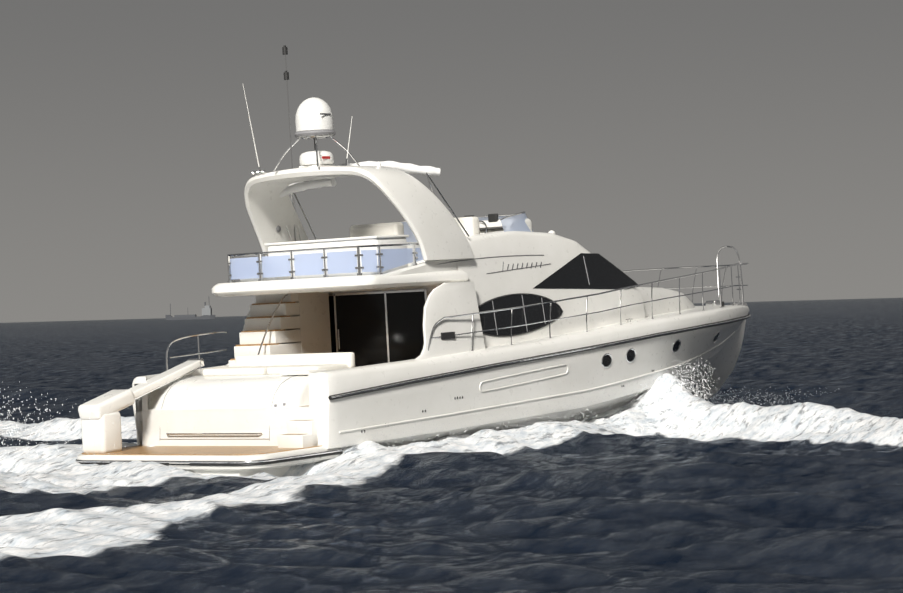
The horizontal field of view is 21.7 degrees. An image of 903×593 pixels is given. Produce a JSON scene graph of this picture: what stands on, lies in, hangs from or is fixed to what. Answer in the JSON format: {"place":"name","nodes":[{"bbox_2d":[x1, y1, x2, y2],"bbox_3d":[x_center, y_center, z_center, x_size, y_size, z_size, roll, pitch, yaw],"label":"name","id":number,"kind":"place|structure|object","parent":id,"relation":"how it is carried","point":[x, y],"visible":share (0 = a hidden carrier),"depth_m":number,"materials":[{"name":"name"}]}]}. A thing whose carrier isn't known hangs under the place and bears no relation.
{"place":"outdoors","nodes":[
{"label":"outdoors","id":0,"kind":"place"},
{"bbox_2d":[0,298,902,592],"bbox_3d":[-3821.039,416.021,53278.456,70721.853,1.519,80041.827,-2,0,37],"label":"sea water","id":1,"kind":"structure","parent":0,"point":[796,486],"depth_m":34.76,"materials":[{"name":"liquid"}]},
{"bbox_2d":[166,302,215,319],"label":"distant ship","id":2,"kind":"object","parent":1,"relation":"on","point":[206,312],"visible":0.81,"depth_m":2877.29,"materials":[{"name":"grey metal"}]},
{"bbox_2d":[0,358,816,463],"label":"spray droplets","id":3,"kind":"object","parent":1,"relation":"on","point":[681,381],"visible":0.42,"depth_m":47.72,"materials":[{"name":"white liquid"}]},
{"bbox_2d":[75,45,750,476],"bbox_3d":[0.897,-0.722,49.250,5.310,8.560,20.616,-3,1,37],"label":"motor yacht","id":4,"kind":"object","parent":1,"relation":"on","point":[429,309],"visible":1,"depth_m":44.83,"materials":[{"name":"white plastic"}]},
{"bbox_2d":[0,0,902,322],"label":"sky","id":5,"kind":"structure","parent":0,"point":[642,134],"materials":[{"name":"grey"}]}
]}

